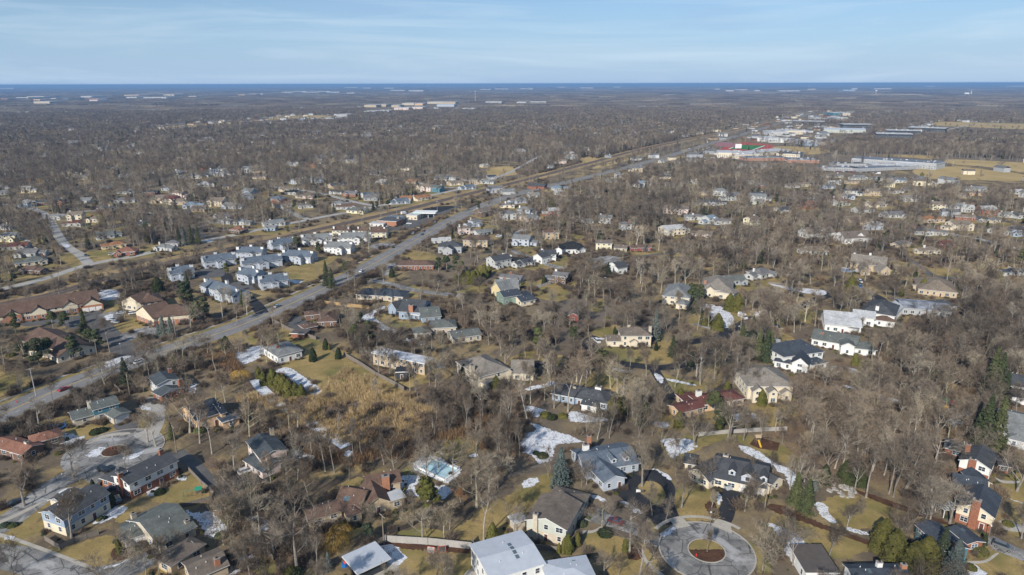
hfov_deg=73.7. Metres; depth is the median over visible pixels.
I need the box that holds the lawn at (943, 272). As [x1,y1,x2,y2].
[924,266,1015,276]
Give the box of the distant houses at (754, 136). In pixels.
[0,105,1023,216]
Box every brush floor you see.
[186,456,328,574]
[245,367,543,469]
[777,295,1023,492]
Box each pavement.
[0,255,372,401]
[654,515,739,529]
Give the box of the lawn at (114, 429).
[85,428,116,439]
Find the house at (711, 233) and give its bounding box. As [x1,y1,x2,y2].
[690,230,713,237]
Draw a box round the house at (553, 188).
[551,185,568,190]
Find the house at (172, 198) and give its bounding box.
[159,196,181,204]
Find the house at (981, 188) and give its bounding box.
[963,185,987,191]
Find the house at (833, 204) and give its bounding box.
[831,198,850,206]
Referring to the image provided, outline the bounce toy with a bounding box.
[341,561,346,567]
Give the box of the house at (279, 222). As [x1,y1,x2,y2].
[261,218,284,226]
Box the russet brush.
[203,342,518,467]
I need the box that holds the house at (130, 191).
[116,189,135,193]
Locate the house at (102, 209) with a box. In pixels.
[96,204,113,213]
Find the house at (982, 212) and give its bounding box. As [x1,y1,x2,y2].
[975,205,999,214]
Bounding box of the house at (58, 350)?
[22,327,95,362]
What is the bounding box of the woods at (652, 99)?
[0,94,1023,112]
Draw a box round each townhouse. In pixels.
[166,263,194,280]
[199,277,250,303]
[200,251,236,268]
[235,244,266,257]
[235,265,266,283]
[239,253,282,269]
[257,271,288,290]
[267,236,296,250]
[281,247,318,264]
[301,231,332,246]
[323,239,354,255]
[338,230,371,244]
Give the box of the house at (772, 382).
[734,367,793,402]
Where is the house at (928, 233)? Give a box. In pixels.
[912,226,931,235]
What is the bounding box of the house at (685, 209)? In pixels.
[663,205,688,214]
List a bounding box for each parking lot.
[20,315,83,328]
[77,308,104,315]
[99,309,130,318]
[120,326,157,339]
[388,206,458,229]
[423,206,455,212]
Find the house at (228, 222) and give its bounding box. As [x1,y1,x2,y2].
[221,216,234,224]
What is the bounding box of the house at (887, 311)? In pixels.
[861,299,903,327]
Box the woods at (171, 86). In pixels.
[0,84,1023,87]
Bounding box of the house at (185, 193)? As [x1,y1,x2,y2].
[172,189,190,197]
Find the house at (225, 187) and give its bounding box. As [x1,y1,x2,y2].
[219,183,237,188]
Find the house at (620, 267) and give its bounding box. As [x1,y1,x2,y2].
[607,260,627,274]
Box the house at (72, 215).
[65,210,86,220]
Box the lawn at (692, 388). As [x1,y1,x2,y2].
[662,363,721,392]
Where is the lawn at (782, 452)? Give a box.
[659,434,795,464]
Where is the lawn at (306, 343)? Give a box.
[253,325,319,348]
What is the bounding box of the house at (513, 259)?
[510,254,530,264]
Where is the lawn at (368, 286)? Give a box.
[361,283,390,289]
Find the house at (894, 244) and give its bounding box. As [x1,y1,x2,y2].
[890,239,911,246]
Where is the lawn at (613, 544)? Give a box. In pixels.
[583,532,659,574]
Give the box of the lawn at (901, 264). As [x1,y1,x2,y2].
[889,260,909,267]
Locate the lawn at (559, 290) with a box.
[535,285,569,300]
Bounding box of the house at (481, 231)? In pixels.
[472,228,492,235]
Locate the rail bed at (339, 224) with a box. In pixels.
[0,112,805,303]
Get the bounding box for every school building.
[716,150,759,158]
[739,155,818,162]
[743,148,803,157]
[817,156,945,171]
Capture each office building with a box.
[757,132,794,142]
[792,120,824,124]
[839,123,873,127]
[875,132,912,137]
[885,129,920,134]
[908,126,948,131]
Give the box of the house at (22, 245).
[1,242,32,250]
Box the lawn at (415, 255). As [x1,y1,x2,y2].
[400,250,437,262]
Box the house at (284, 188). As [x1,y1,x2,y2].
[278,186,298,191]
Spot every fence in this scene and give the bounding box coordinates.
[39,387,112,420]
[44,529,98,549]
[179,465,214,507]
[267,316,315,339]
[322,536,384,573]
[324,300,369,308]
[343,352,403,389]
[385,535,471,548]
[389,485,493,534]
[504,462,545,479]
[535,281,553,287]
[535,544,558,550]
[698,426,787,435]
[768,281,796,284]
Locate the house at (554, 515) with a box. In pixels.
[507,485,590,544]
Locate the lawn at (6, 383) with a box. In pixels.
[0,372,30,396]
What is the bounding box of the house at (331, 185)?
[328,182,346,188]
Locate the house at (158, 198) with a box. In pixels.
[149,193,169,202]
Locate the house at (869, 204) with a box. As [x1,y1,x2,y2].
[864,200,886,207]
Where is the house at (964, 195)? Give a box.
[954,193,970,198]
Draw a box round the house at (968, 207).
[946,202,971,211]
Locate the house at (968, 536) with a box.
[914,519,985,561]
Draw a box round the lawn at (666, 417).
[626,405,673,431]
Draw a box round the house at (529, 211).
[516,205,537,214]
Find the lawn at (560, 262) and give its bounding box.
[538,257,568,268]
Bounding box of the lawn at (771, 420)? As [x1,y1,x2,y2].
[765,402,799,426]
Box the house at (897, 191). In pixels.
[887,187,903,193]
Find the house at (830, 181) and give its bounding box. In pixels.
[828,180,841,184]
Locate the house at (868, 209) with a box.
[851,206,874,213]
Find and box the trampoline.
[49,419,65,428]
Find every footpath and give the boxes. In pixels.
[0,502,40,522]
[0,533,93,569]
[86,432,129,443]
[574,526,600,532]
[642,549,663,574]
[967,553,998,563]
[995,477,1019,483]
[1001,525,1023,531]
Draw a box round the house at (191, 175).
[178,173,202,178]
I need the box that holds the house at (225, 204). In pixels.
[221,202,245,208]
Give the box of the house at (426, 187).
[419,184,433,191]
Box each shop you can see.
[369,221,385,226]
[377,216,404,226]
[387,215,403,216]
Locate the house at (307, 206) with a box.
[297,201,313,208]
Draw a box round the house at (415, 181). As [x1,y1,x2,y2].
[406,179,417,183]
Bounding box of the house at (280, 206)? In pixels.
[272,201,291,207]
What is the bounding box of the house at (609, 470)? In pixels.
[570,435,639,490]
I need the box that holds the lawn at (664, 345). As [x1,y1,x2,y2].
[653,332,672,350]
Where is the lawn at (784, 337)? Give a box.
[774,333,794,341]
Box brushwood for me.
[0,128,1023,574]
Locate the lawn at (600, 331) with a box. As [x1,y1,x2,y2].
[591,325,620,336]
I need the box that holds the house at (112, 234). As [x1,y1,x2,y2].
[95,230,121,240]
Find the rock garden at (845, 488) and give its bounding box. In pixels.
[826,483,856,497]
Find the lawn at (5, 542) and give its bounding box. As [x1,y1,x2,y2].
[0,537,32,547]
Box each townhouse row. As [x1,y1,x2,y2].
[0,289,103,323]
[331,226,388,237]
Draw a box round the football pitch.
[728,145,763,149]
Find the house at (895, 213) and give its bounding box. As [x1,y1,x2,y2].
[878,211,906,217]
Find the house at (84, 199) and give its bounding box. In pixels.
[77,197,93,203]
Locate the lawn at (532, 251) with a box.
[518,249,535,255]
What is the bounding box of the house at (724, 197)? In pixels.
[718,192,741,200]
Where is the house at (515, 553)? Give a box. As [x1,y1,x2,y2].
[469,530,595,574]
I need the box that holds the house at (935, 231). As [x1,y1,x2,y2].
[928,227,947,235]
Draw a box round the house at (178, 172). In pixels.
[174,169,184,174]
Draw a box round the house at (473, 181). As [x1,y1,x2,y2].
[469,178,481,183]
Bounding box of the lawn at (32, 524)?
[0,503,48,538]
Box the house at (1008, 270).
[1000,265,1023,275]
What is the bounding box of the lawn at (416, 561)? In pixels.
[395,547,472,574]
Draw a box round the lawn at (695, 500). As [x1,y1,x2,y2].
[674,482,721,520]
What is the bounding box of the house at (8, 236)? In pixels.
[0,230,22,242]
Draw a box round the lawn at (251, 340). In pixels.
[206,330,259,352]
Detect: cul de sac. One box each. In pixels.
[60,429,163,475]
[660,522,754,574]
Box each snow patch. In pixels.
[52,436,84,447]
[63,433,80,442]
[86,447,105,456]
[93,506,127,523]
[98,289,119,299]
[104,314,112,319]
[105,356,129,366]
[123,451,143,458]
[146,487,158,495]
[186,510,225,537]
[189,383,196,392]
[228,555,255,574]
[235,345,264,363]
[247,515,269,529]
[250,379,349,448]
[258,386,327,435]
[276,367,321,394]
[287,449,313,458]
[288,279,300,282]
[362,306,389,329]
[380,544,407,564]
[400,475,419,495]
[414,456,461,482]
[435,484,451,498]
[520,432,576,463]
[522,406,545,416]
[522,422,583,443]
[522,477,538,487]
[525,381,556,389]
[568,411,607,421]
[591,495,605,501]
[651,469,671,479]
[654,373,662,382]
[654,421,668,427]
[660,527,675,536]
[662,438,697,457]
[667,379,695,385]
[703,304,734,327]
[717,493,722,504]
[739,445,775,464]
[769,523,803,561]
[771,284,826,294]
[774,464,795,485]
[814,502,835,522]
[840,267,857,271]
[847,527,869,534]
[967,563,986,574]
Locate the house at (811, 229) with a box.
[798,226,835,237]
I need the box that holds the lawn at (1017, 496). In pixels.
[1000,473,1023,538]
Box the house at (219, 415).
[182,397,240,428]
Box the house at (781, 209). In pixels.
[774,206,791,212]
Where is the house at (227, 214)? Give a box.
[208,213,229,223]
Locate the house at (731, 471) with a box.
[683,452,783,496]
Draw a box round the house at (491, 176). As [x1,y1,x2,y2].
[486,174,496,178]
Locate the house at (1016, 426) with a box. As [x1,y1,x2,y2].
[998,407,1023,449]
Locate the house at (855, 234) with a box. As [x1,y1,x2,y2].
[833,230,872,243]
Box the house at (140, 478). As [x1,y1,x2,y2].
[99,448,178,498]
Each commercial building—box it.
[1,98,24,99]
[16,97,44,98]
[27,96,60,97]
[33,101,65,102]
[81,96,105,97]
[89,99,111,100]
[124,94,151,95]
[143,97,177,98]
[163,94,185,95]
[336,113,351,116]
[364,104,380,106]
[394,107,411,109]
[412,106,426,108]
[427,101,444,103]
[437,104,456,106]
[441,101,458,103]
[760,136,782,142]
[762,130,788,135]
[776,128,803,133]
[777,90,799,91]
[795,139,817,145]
[824,112,839,114]
[828,116,846,119]
[839,112,850,115]
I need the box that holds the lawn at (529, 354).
[509,350,536,359]
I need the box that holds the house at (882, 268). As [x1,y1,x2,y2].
[850,252,890,275]
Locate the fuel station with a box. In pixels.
[406,211,426,219]
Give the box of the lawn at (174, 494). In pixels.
[146,475,208,503]
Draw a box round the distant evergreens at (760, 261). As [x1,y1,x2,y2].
[0,110,1020,263]
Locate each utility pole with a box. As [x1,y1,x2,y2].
[26,368,36,395]
[380,514,384,544]
[495,461,500,488]
[763,483,771,508]
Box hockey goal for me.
[438,545,445,551]
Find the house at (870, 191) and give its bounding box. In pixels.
[862,188,881,195]
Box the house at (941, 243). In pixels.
[935,240,955,248]
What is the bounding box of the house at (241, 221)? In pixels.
[232,219,254,224]
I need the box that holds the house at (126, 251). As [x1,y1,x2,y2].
[113,247,138,256]
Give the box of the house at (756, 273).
[744,267,776,279]
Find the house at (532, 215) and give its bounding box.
[520,213,540,221]
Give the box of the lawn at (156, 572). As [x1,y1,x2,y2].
[143,567,165,574]
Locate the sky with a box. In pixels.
[0,0,1023,85]
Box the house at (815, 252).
[796,246,828,254]
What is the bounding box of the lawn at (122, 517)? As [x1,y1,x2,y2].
[113,504,136,522]
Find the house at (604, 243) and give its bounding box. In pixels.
[595,239,627,251]
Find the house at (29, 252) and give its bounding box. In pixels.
[13,247,49,257]
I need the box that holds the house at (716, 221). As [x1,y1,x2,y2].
[713,216,730,224]
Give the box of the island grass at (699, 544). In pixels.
[689,539,722,549]
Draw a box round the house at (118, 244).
[100,241,126,249]
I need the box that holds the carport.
[298,322,317,332]
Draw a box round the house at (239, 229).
[229,225,247,233]
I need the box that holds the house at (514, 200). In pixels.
[507,197,530,203]
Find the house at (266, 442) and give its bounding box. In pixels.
[242,427,289,478]
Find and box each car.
[4,497,21,507]
[57,386,69,391]
[96,464,110,473]
[104,485,115,489]
[114,494,122,503]
[237,467,251,474]
[607,517,623,524]
[723,483,732,490]
[992,538,1014,552]
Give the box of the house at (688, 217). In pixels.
[683,213,695,220]
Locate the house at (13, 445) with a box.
[0,427,62,461]
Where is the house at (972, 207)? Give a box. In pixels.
[962,203,974,212]
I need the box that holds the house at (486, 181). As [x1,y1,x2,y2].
[481,178,495,183]
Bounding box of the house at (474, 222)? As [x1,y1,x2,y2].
[463,217,482,226]
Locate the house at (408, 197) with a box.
[400,195,411,200]
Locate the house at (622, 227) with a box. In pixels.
[619,219,631,230]
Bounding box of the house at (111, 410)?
[68,395,130,425]
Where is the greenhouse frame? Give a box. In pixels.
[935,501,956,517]
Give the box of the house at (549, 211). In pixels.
[541,207,559,215]
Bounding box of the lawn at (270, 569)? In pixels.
[254,556,275,574]
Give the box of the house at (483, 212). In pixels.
[473,207,494,217]
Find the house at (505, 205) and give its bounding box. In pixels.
[498,201,514,207]
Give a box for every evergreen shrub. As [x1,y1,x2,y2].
[0,521,10,528]
[6,352,16,356]
[11,521,18,527]
[54,450,63,455]
[89,428,101,435]
[99,426,108,432]
[153,487,166,495]
[193,426,206,434]
[214,530,227,540]
[283,566,293,574]
[288,566,304,574]
[536,451,548,459]
[540,411,549,418]
[547,413,557,420]
[558,412,567,418]
[576,519,587,527]
[596,527,613,538]
[967,563,977,571]
[972,545,989,556]
[1002,519,1015,527]
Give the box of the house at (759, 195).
[749,193,771,201]
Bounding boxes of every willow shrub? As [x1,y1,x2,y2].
[229,369,250,382]
[318,530,350,554]
[328,522,352,540]
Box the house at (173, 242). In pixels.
[165,240,180,245]
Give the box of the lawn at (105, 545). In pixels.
[49,535,115,566]
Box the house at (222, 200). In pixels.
[206,197,228,206]
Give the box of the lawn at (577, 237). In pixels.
[566,233,584,244]
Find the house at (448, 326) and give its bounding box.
[412,319,482,343]
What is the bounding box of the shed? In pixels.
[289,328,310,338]
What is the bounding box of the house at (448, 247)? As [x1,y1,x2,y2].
[437,241,462,254]
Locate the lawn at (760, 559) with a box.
[748,541,771,574]
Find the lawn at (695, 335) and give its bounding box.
[691,333,707,343]
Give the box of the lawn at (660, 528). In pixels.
[645,520,667,531]
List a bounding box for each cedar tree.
[107,489,115,507]
[115,539,123,555]
[151,276,165,292]
[219,336,231,351]
[255,366,260,379]
[259,370,265,386]
[266,367,275,387]
[272,372,280,391]
[276,375,286,394]
[281,379,294,399]
[291,382,297,395]
[296,383,305,396]
[308,347,316,362]
[322,338,327,349]
[334,347,342,359]
[389,267,394,277]
[459,270,468,284]
[460,363,464,378]
[463,270,470,284]
[469,270,477,284]
[475,269,481,281]
[480,265,488,278]
[486,522,497,538]
[487,264,491,273]
[491,375,500,389]
[541,275,546,283]
[556,543,561,554]
[561,534,574,554]
[561,537,567,553]
[574,531,580,547]
[607,393,624,420]
[619,396,629,416]
[622,537,628,552]
[636,402,653,426]
[654,341,657,350]
[673,410,685,429]
[676,387,683,399]
[699,310,711,325]
[710,313,724,331]
[714,417,723,430]
[722,293,735,311]
[723,380,730,389]
[731,293,744,312]
[743,419,753,431]
[756,389,767,406]
[774,314,784,325]
[818,464,830,485]
[836,459,854,486]
[843,275,858,291]
[851,353,859,365]
[851,462,868,488]
[867,517,894,556]
[877,528,908,562]
[895,540,930,574]
[899,287,904,295]
[919,535,942,574]
[925,365,939,380]
[982,534,988,545]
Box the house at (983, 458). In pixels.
[943,438,1010,478]
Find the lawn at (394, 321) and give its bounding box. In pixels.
[376,313,424,329]
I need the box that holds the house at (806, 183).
[797,181,811,186]
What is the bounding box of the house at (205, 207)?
[191,205,208,211]
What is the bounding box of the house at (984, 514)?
[950,467,1001,532]
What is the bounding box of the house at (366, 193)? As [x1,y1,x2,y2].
[361,192,378,197]
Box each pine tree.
[7,312,20,332]
[13,341,22,352]
[22,341,32,356]
[27,337,43,365]
[39,337,52,360]
[45,311,56,327]
[58,311,69,327]
[64,335,82,354]
[77,323,83,336]
[82,328,91,340]
[90,329,104,348]
[177,281,191,299]
[188,300,202,319]
[199,296,209,318]
[223,263,228,273]
[340,261,351,273]
[348,324,360,338]
[356,312,362,320]
[362,320,374,338]
[362,522,374,537]
[415,475,440,510]
[434,257,441,271]
[441,255,451,269]
[452,255,458,268]
[531,327,545,354]
[569,326,578,337]
[594,346,604,369]
[600,350,610,364]
[687,351,698,370]
[688,282,697,298]
[698,284,704,296]
[704,390,722,416]
[713,401,731,427]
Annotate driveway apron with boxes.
[670,518,689,528]
[712,519,731,532]
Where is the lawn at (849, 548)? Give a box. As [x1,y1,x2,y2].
[770,513,868,558]
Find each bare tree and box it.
[0,329,8,351]
[0,451,44,506]
[0,533,25,574]
[1,361,16,378]
[1,362,25,378]
[17,362,37,378]
[28,396,47,423]
[38,485,89,538]
[43,433,64,452]
[51,429,90,478]
[65,462,80,480]
[80,367,97,382]
[81,351,124,389]
[89,315,105,334]
[90,349,102,372]
[94,353,114,374]
[112,528,132,545]
[118,531,153,574]
[122,351,142,368]
[128,342,147,367]
[129,411,143,428]
[136,337,156,363]
[136,403,160,442]
[137,410,167,446]
[139,335,165,357]
[142,534,166,552]
[146,320,154,331]
[157,396,170,418]
[159,385,207,432]
[159,528,185,545]
[167,331,179,354]
[174,333,189,357]
[177,373,193,388]
[185,386,200,428]
[187,331,202,347]
[187,397,210,443]
[188,350,197,371]
[196,330,214,354]
[197,410,212,453]
[209,343,216,370]
[209,378,220,399]
[212,463,232,493]
[224,462,269,514]
[231,302,240,321]
[235,528,250,561]
[239,397,250,429]
[244,403,256,418]
[244,532,265,553]
[252,404,273,427]
[257,450,280,487]
[260,493,340,565]
[267,393,279,409]
[268,306,275,321]
[274,427,315,478]
[274,443,312,488]
[278,397,292,426]
[287,395,309,426]
[295,525,323,555]
[302,416,317,454]
[310,427,327,471]
[322,429,336,472]
[327,298,335,310]
[329,399,348,432]
[330,480,346,496]
[334,296,349,314]
[341,417,356,455]
[342,455,355,480]
[355,427,362,455]
[358,500,378,516]
[360,324,371,338]
[360,343,391,372]
[365,514,376,525]
[367,432,391,464]
[370,377,382,397]
[375,435,413,469]
[377,315,401,343]
[388,352,398,388]
[389,567,420,574]
[395,490,408,517]
[403,310,415,336]
[403,488,417,513]
[406,361,418,391]
[413,379,420,395]
[415,509,428,533]
[417,321,434,348]
[422,350,436,385]
[424,498,435,516]
[425,351,451,387]
[428,372,453,392]
[430,399,459,429]
[433,330,448,350]
[436,343,459,370]
[442,349,466,383]
[444,450,494,507]
[445,506,455,529]
[452,482,467,501]
[453,385,475,420]
[456,334,466,354]
[458,313,468,328]
[459,370,480,399]
[460,366,483,385]
[470,380,486,417]
[472,308,486,324]
[473,309,500,335]
[475,479,502,539]
[484,446,503,473]
[485,432,516,473]
[486,411,506,457]
[493,376,509,412]
[496,412,514,454]
[496,498,525,531]
[505,373,515,418]
[513,424,522,458]
[514,359,529,378]
[520,336,526,357]
[524,364,537,403]
[534,335,550,353]
[536,309,554,328]
[539,449,564,476]
[541,350,554,381]
[543,322,558,338]
[546,352,562,378]
[549,301,558,323]
[551,302,564,319]
[559,315,575,330]
[559,360,584,411]
[560,354,593,381]
[570,454,591,484]
[571,299,588,323]
[572,407,592,431]
[574,461,594,486]
[580,304,588,319]
[580,497,616,527]
[584,403,602,435]
[594,546,617,574]
[595,355,622,388]
[595,408,607,439]
[600,399,616,431]
[603,351,617,369]
[604,295,612,327]
[604,496,650,551]
[606,404,620,437]
[609,299,639,326]
[610,377,653,417]
[610,394,618,420]
[611,553,626,574]
[618,430,653,486]
[619,303,635,323]
[621,397,630,422]
[622,381,630,395]
[625,347,634,370]
[627,397,660,436]
[630,375,653,393]
[631,562,662,574]
[633,439,655,463]
[635,301,642,317]
[636,479,663,515]
[642,401,667,435]
[643,302,661,320]
[647,389,662,406]
[649,361,658,369]
[654,395,666,421]
[656,381,675,404]
[657,389,667,418]
[661,303,666,332]
[662,310,671,332]
[662,450,683,470]
[662,494,675,524]
[665,354,693,386]
[666,432,684,455]
[671,346,681,370]
[672,407,719,445]
[673,463,696,507]
[683,346,713,378]
[685,451,720,479]
[691,412,706,431]
[697,341,708,384]
[701,336,731,378]
[702,529,713,551]
[709,330,726,372]
[710,489,720,508]
[713,400,754,436]
[718,364,728,382]
[718,392,761,435]
[728,357,742,383]
[735,407,752,440]
[736,362,765,377]
[738,482,756,511]
[744,470,763,504]
[749,308,757,320]
[750,294,759,308]
[750,516,788,571]
[754,406,771,426]
[763,449,779,465]
[767,525,792,561]
[772,400,794,423]
[773,507,800,545]
[777,519,818,564]
[780,390,802,416]
[787,371,819,412]
[787,454,799,489]
[795,453,811,486]
[798,395,825,424]
[801,364,826,378]
[803,444,823,481]
[809,452,824,478]
[810,424,869,469]
[811,360,839,387]
[811,506,817,514]
[819,401,844,431]
[823,519,852,555]
[834,418,863,468]
[834,421,856,462]
[835,368,842,380]
[838,503,861,529]
[845,447,870,495]
[846,402,871,457]
[850,377,871,390]
[858,494,866,516]
[864,441,888,497]
[866,327,875,341]
[872,417,889,471]
[873,392,899,417]
[874,355,899,377]
[877,333,886,355]
[879,426,901,475]
[879,439,957,490]
[882,378,899,400]
[884,319,904,331]
[884,323,904,342]
[884,326,928,354]
[884,425,928,496]
[884,439,907,494]
[884,497,935,545]
[887,330,914,353]
[893,383,941,426]
[895,393,930,418]
[906,370,929,407]
[906,442,927,479]
[908,314,928,339]
[910,330,941,349]
[916,371,940,396]
[920,422,974,459]
[922,397,950,433]
[922,452,948,481]
[927,316,950,335]
[935,303,953,321]
[935,472,979,523]
[938,315,965,336]
[938,333,952,360]
[938,409,961,438]
[938,481,956,513]
[949,300,975,318]
[954,332,970,362]
[955,480,973,496]
[957,309,989,328]
[961,352,972,368]
[970,333,984,369]
[982,327,1000,360]
[991,519,1003,534]
[993,441,1023,491]
[998,441,1023,470]
[1012,301,1023,315]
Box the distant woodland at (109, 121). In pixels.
[0,105,1023,151]
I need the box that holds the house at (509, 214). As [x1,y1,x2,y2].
[499,210,521,220]
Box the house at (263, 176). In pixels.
[252,174,266,178]
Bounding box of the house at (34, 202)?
[20,199,36,207]
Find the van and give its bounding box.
[738,312,747,319]
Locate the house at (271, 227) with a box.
[264,225,277,230]
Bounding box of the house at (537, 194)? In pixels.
[527,192,539,197]
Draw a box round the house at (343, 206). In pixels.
[335,202,355,209]
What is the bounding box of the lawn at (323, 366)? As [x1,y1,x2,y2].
[280,343,401,400]
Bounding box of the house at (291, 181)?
[289,177,306,184]
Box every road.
[0,112,814,421]
[0,472,82,533]
[0,544,95,574]
[1,155,540,289]
[3,204,92,263]
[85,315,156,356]
[183,208,211,238]
[221,272,268,313]
[266,202,308,218]
[272,186,371,205]
[368,279,460,296]
[511,250,599,269]
[534,352,593,370]
[582,335,599,360]
[586,250,678,260]
[607,330,735,369]
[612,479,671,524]
[649,368,675,399]
[676,290,839,344]
[692,323,746,335]
[697,220,833,225]
[746,365,854,369]
[847,258,995,278]
[948,233,1016,248]
[988,535,1023,560]
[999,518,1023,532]
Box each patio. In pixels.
[375,560,398,574]
[464,568,476,574]
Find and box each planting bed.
[110,547,133,559]
[382,542,470,553]
[627,545,641,559]
[705,501,716,511]
[767,504,868,544]
[856,489,952,525]
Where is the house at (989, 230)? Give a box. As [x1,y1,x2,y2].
[987,226,1010,235]
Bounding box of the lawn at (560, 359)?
[537,354,563,365]
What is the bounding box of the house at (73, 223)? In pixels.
[61,219,85,226]
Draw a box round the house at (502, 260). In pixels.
[485,252,511,269]
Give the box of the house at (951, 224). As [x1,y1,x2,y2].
[940,219,975,230]
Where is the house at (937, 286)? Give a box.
[913,277,957,297]
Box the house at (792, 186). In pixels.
[785,183,799,187]
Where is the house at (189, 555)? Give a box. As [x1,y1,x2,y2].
[155,535,229,574]
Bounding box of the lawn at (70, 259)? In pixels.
[59,252,82,266]
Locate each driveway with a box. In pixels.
[83,470,110,483]
[93,552,157,574]
[113,419,136,432]
[133,412,164,441]
[143,397,167,411]
[171,449,232,496]
[195,268,224,277]
[221,472,276,487]
[230,281,256,289]
[287,316,308,328]
[370,243,394,248]
[380,262,396,276]
[581,506,662,546]
[592,256,620,264]
[621,470,678,518]
[718,488,741,522]
[872,294,886,300]
[989,542,1023,560]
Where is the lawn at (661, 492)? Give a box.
[638,481,665,504]
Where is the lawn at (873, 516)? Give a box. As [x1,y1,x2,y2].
[821,495,902,529]
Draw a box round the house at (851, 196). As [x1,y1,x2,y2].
[841,192,854,199]
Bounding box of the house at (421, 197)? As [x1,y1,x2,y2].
[412,194,431,200]
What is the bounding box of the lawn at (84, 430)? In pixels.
[51,416,113,438]
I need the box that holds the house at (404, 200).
[389,197,409,204]
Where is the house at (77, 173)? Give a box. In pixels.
[64,169,85,174]
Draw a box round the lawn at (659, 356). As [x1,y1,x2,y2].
[597,347,679,363]
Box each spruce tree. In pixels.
[78,308,89,337]
[116,357,133,386]
[155,323,161,337]
[158,315,166,337]
[165,315,176,334]
[166,422,176,441]
[176,226,183,244]
[181,226,189,244]
[183,271,194,301]
[188,224,195,244]
[194,225,202,243]
[239,290,244,305]
[320,260,329,285]
[325,551,333,572]
[327,268,336,288]
[549,447,572,489]
[604,262,610,276]
[651,309,663,340]
[666,335,678,357]
[690,289,702,314]
[734,323,747,348]
[747,315,757,340]
[752,328,763,359]
[759,329,772,363]
[768,331,774,343]
[785,472,804,509]
[795,479,818,518]
[812,473,818,492]
[937,527,951,567]
[939,538,968,574]
[965,408,984,444]
[967,393,999,452]
[974,347,1003,404]
[989,395,1010,455]
[992,352,1007,403]
[999,370,1014,404]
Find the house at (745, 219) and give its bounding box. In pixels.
[743,214,759,224]
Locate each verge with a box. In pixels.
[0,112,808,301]
[0,255,376,404]
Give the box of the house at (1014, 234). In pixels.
[1007,226,1023,236]
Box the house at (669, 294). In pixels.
[662,283,691,309]
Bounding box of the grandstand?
[715,142,737,146]
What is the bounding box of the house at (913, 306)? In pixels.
[895,298,956,316]
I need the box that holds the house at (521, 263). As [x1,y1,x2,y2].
[511,257,534,267]
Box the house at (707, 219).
[698,214,717,224]
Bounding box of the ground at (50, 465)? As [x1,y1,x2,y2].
[0,85,1023,574]
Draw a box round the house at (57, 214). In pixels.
[49,212,65,219]
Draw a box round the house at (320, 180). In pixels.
[310,176,323,182]
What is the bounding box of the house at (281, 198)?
[270,196,286,203]
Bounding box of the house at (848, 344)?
[811,328,876,355]
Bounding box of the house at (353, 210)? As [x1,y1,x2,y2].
[346,206,368,213]
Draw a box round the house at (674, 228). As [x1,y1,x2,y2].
[658,224,689,235]
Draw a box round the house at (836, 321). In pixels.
[820,309,875,332]
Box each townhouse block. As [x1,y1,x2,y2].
[121,291,163,310]
[135,301,194,325]
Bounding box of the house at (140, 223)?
[134,219,149,226]
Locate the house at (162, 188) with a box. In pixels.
[160,186,174,190]
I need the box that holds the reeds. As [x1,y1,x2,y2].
[235,365,437,453]
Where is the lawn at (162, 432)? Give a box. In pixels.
[139,414,166,435]
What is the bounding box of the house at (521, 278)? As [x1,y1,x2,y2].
[499,271,524,283]
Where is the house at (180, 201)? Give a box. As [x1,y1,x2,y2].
[171,197,188,204]
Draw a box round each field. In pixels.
[165,115,346,126]
[486,166,516,175]
[532,172,551,177]
[579,156,597,163]
[593,154,646,168]
[773,146,830,153]
[874,154,939,158]
[913,166,1023,180]
[919,122,1023,128]
[944,159,1023,172]
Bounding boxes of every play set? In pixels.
[183,486,201,496]
[754,435,770,446]
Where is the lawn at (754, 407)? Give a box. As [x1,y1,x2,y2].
[686,403,767,423]
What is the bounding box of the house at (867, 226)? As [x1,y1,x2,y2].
[862,219,883,230]
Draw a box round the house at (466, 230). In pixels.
[457,223,476,234]
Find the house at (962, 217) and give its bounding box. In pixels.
[953,213,975,220]
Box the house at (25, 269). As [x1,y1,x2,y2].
[18,265,49,274]
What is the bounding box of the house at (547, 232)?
[543,229,558,238]
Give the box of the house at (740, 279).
[724,274,748,285]
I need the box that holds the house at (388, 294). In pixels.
[356,288,409,301]
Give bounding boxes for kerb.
[0,116,803,422]
[61,428,164,468]
[658,521,756,574]
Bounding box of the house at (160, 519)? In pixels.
[120,502,197,551]
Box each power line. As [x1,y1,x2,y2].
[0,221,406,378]
[124,377,224,481]
[381,461,495,517]
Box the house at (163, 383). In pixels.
[148,367,184,401]
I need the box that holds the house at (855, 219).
[847,216,867,224]
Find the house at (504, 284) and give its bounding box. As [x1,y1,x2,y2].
[491,276,519,295]
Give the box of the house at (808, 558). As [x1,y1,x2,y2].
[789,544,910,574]
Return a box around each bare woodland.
[0,134,1023,288]
[0,241,1023,574]
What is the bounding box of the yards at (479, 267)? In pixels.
[0,153,1023,291]
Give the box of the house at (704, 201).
[695,200,710,204]
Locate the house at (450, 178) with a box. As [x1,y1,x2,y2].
[445,175,457,180]
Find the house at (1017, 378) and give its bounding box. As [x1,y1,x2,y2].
[1004,372,1023,404]
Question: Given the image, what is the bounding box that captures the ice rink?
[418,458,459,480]
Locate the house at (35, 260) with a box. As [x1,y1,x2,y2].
[13,253,47,266]
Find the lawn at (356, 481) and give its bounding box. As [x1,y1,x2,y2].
[327,477,362,492]
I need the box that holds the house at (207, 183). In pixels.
[197,181,213,186]
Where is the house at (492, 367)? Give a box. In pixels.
[455,354,533,390]
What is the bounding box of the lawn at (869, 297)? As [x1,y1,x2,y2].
[845,296,886,304]
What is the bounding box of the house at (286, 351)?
[262,341,302,363]
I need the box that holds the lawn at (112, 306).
[102,299,121,313]

